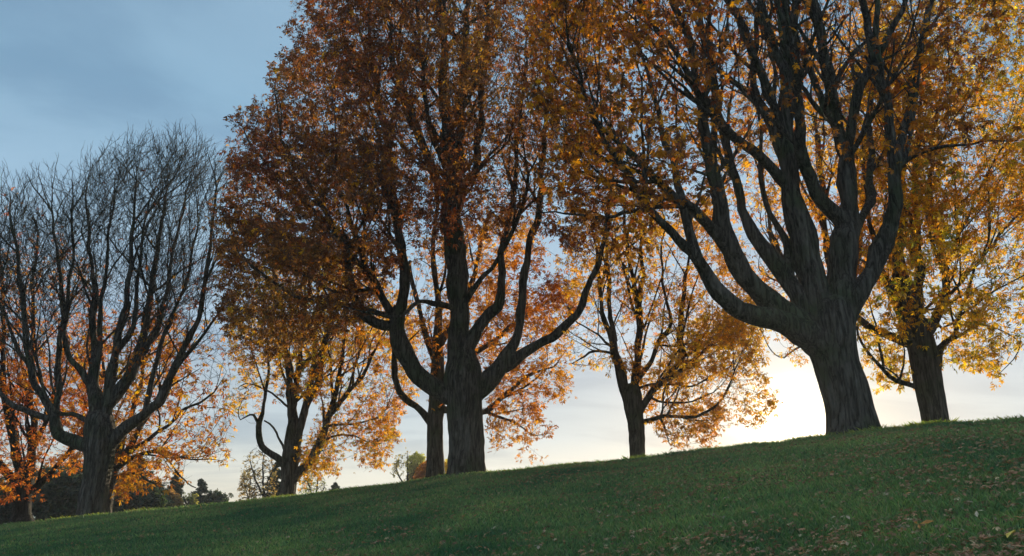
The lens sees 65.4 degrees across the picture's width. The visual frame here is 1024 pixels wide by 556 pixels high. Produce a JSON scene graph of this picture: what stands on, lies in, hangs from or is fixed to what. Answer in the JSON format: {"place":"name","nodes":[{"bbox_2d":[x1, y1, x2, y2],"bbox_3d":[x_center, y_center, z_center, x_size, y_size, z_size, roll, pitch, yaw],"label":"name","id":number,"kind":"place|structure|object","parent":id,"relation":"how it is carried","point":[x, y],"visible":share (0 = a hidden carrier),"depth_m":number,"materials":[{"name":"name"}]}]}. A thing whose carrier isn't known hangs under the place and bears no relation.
{"place":"outdoors","nodes":[
{"label":"outdoors","id":0,"kind":"place"},
{"bbox_2d":[0,414,1023,555],"bbox_3d":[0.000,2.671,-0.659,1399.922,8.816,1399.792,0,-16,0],"label":"ground","id":1,"kind":"structure","parent":0,"point":[463,492],"depth_m":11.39,"materials":[{"name":"green plant"}]},
{"bbox_2d":[0,475,11,524],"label":"evergreen shrub","id":2,"kind":"object","parent":1,"relation":"on","point":[5,511],"visible":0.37,"depth_m":54.03,"materials":[{"name":"green plant"}]},
{"bbox_2d":[0,178,111,522],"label":"chestnut tree","id":3,"kind":"object","parent":1,"relation":"on","point":[23,486],"visible":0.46,"depth_m":32.78,"materials":[{"name":"orange plant"}]},
{"bbox_2d":[32,464,81,520],"bbox_3d":[-30.895,15.585,53.852,5.253,5.952,4.827,0,-16,0],"label":"evergreen shrub","id":4,"kind":"object","parent":1,"relation":"on","point":[61,493],"visible":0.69,"depth_m":52.47,"materials":[{"name":"green plant"}]},
{"bbox_2d":[57,455,82,474],"bbox_3d":[-31.820,16.272,57.754,5.244,7.195,3.252,-14,-21,40],"label":"evergreen shrub","id":5,"kind":"object","parent":1,"relation":"on","point":[78,470],"visible":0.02,"depth_m":57.78,"materials":[{"name":"green plant"}]},
{"bbox_2d":[0,115,241,515],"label":"chestnut tree","id":6,"kind":"object","parent":1,"relation":"on","point":[99,441],"visible":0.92,"depth_m":29.37,"materials":[{"name":"brown plant"}]},
{"bbox_2d":[112,476,167,512],"bbox_3d":[-26.540,16.309,55.614,4.290,5.265,6.074,11,-19,-33],"label":"evergreen shrub","id":7,"kind":"object","parent":1,"relation":"on","point":[155,497],"visible":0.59,"depth_m":54.38,"materials":[{"name":"green plant"}]},
{"bbox_2d":[120,457,174,506],"bbox_3d":[-30.751,18.135,62.765,8.849,8.264,8.007,6,-17,-19],"label":"conifer","id":8,"kind":"object","parent":1,"relation":"on","point":[152,472],"depth_m":64.51,"materials":[{"name":"green plant"}]},
{"bbox_2d":[61,307,237,512],"bbox_3d":[-15.089,5.705,32.844,7.078,9.468,10.375,8,-18,-27],"label":"chestnut tree","id":9,"kind":"object","parent":1,"relation":"on","point":[124,457],"visible":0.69,"depth_m":31.98,"materials":[{"name":"orange plant"}]},
{"bbox_2d":[154,478,174,507],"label":"conifer","id":10,"kind":"object","parent":1,"relation":"on","point":[167,496],"depth_m":67.65,"materials":[{"name":"green plant"}]},
{"bbox_2d":[166,488,183,506],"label":"evergreen shrub","id":11,"kind":"object","parent":1,"relation":"on","point":[176,497],"visible":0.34,"depth_m":68.92,"materials":[{"name":"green plant"}]},
{"bbox_2d":[166,470,186,505],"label":"conifer","id":12,"kind":"object","parent":1,"relation":"on","point":[177,488],"visible":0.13,"depth_m":71.49,"materials":[{"name":"green plant"}]},
{"bbox_2d":[182,493,198,505],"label":"bush","id":13,"kind":"object","parent":1,"relation":"on","point":[192,500],"visible":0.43,"depth_m":75.02,"materials":[{"name":"green plant"}]},
{"bbox_2d":[186,478,208,504],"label":"conifer","id":14,"kind":"object","parent":1,"relation":"on","point":[201,488],"visible":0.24,"depth_m":77.04,"materials":[{"name":"green plant"}]},
{"bbox_2d":[201,488,233,504],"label":"bush","id":15,"kind":"object","parent":1,"relation":"on","point":[216,496],"visible":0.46,"depth_m":72.77,"materials":[{"name":"green plant"}]},
{"bbox_2d":[237,472,258,500],"bbox_3d":[-19.258,16.617,57.672,1.698,5.228,1.553,0,-16,0],"label":"young tree","id":16,"kind":"object","parent":1,"relation":"on","point":[242,483],"visible":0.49,"depth_m":57.97,"materials":[{"name":"green plant"}]},
{"bbox_2d":[240,445,278,498],"bbox_3d":[-17.867,15.141,55.994,2.965,6.850,2.861,0,-16,0],"label":"young tree","id":17,"kind":"object","parent":1,"relation":"on","point":[262,490],"visible":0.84,"depth_m":56.13,"materials":[{"name":"green plant"}]},
{"bbox_2d":[258,462,280,496],"bbox_3d":[-17.129,16.262,57.737,3.073,5.959,3.500,0,-16,0],"label":"conifer","id":18,"kind":"object","parent":1,"relation":"on","point":[276,468],"visible":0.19,"depth_m":57.86,"materials":[{"name":"green plant"}]},
{"bbox_2d":[297,471,327,494],"bbox_3d":[-14.440,16.434,57.682,2.379,5.257,2.397,0,-16,0],"label":"bush","id":19,"kind":"object","parent":1,"relation":"on","point":[310,489],"visible":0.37,"depth_m":57.88,"materials":[{"name":"green plant"}]},
{"bbox_2d":[219,255,424,495],"bbox_3d":[-8.077,3.939,32.753,9.094,11.489,9.519,0,-16,0],"label":"chestnut tree","id":20,"kind":"object","parent":1,"relation":"on","point":[288,461],"visible":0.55,"depth_m":31.74,"materials":[{"name":"orange plant"}]},
{"bbox_2d":[330,482,339,490],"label":"conifer","id":21,"kind":"object","parent":1,"relation":"on","point":[334,485],"visible":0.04,"depth_m":75.40,"materials":[{"name":"green plant"}]},
{"bbox_2d":[390,451,418,481],"bbox_3d":[-7.997,16.104,59.844,2.443,6.790,2.453,0,-16,0],"label":"bush","id":22,"kind":"object","parent":1,"relation":"on","point":[397,463],"visible":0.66,"depth_m":60.04,"materials":[{"name":"green plant"}]},
{"bbox_2d":[403,451,425,480],"bbox_3d":[-7.284,16.539,60.813,2.096,6.589,2.239,0,-16,0],"label":"bush","id":23,"kind":"object","parent":1,"relation":"on","point":[420,458],"visible":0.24,"depth_m":61.13,"materials":[{"name":"green plant"}]},
{"bbox_2d":[200,0,632,474],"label":"chestnut tree","id":24,"kind":"object","parent":1,"relation":"on","point":[464,388],"visible":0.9,"depth_m":23.31,"materials":[{"name":"orange plant"}]},
{"bbox_2d":[413,460,425,479],"bbox_3d":[-6.065,15.446,55.904,2.091,5.287,1.894,6,-17,-19],"label":"bush","id":25,"kind":"object","parent":1,"relation":"on","point":[420,471],"visible":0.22,"depth_m":55.88,"materials":[{"name":"brown plant"}]},
{"bbox_2d":[389,160,582,477],"bbox_3d":[-1.008,1.502,30.261,8.118,13.435,9.054,0,-16,0],"label":"chestnut tree","id":26,"kind":"object","parent":1,"relation":"on","point":[433,417],"visible":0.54,"depth_m":29.10,"materials":[{"name":"orange plant"}]},
{"bbox_2d":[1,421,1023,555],"bbox_3d":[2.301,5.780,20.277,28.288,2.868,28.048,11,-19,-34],"label":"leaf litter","id":27,"kind":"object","parent":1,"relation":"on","point":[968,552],"visible":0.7,"depth_m":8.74,"materials":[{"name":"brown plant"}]},
{"bbox_2d":[548,185,782,456],"bbox_3d":[5.259,1.536,27.774,8.316,11.318,9.759,0,-16,0],"label":"chestnut tree","id":28,"kind":"object","parent":1,"relation":"on","point":[725,337],"visible":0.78,"depth_m":26.75,"materials":[{"name":"orange plant"}]},
{"bbox_2d":[520,0,1023,434],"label":"chestnut tree","id":29,"kind":"object","parent":1,"relation":"on","point":[815,318],"visible":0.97,"depth_m":17.53,"materials":[{"name":"orange plant"}]},
{"bbox_2d":[714,0,909,367],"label":"chestnut tree","id":30,"kind":"object","parent":1,"relation":"on","point":[815,211],"visible":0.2,"depth_m":27.09,"materials":[{"name":"orange plant"}]},
{"bbox_2d":[915,520,931,527],"bbox_3d":[2.973,1.783,5.773,0.078,0.063,0.136,15,-22,-43],"label":"fallen leaf","id":31,"kind":"object","parent":1,"relation":"on","point":[925,521],"visible":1,"depth_m":5.78,"materials":[{"name":"brown plant"}]},
{"bbox_2d":[829,0,1023,422],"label":"chestnut tree","id":32,"kind":"object","parent":1,"relation":"on","point":[902,291],"visible":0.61,"depth_m":21.29,"materials":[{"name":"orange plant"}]},
{"bbox_2d":[0,0,1023,503],"label":"sky","id":33,"kind":"structure","parent":0,"point":[74,74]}
]}

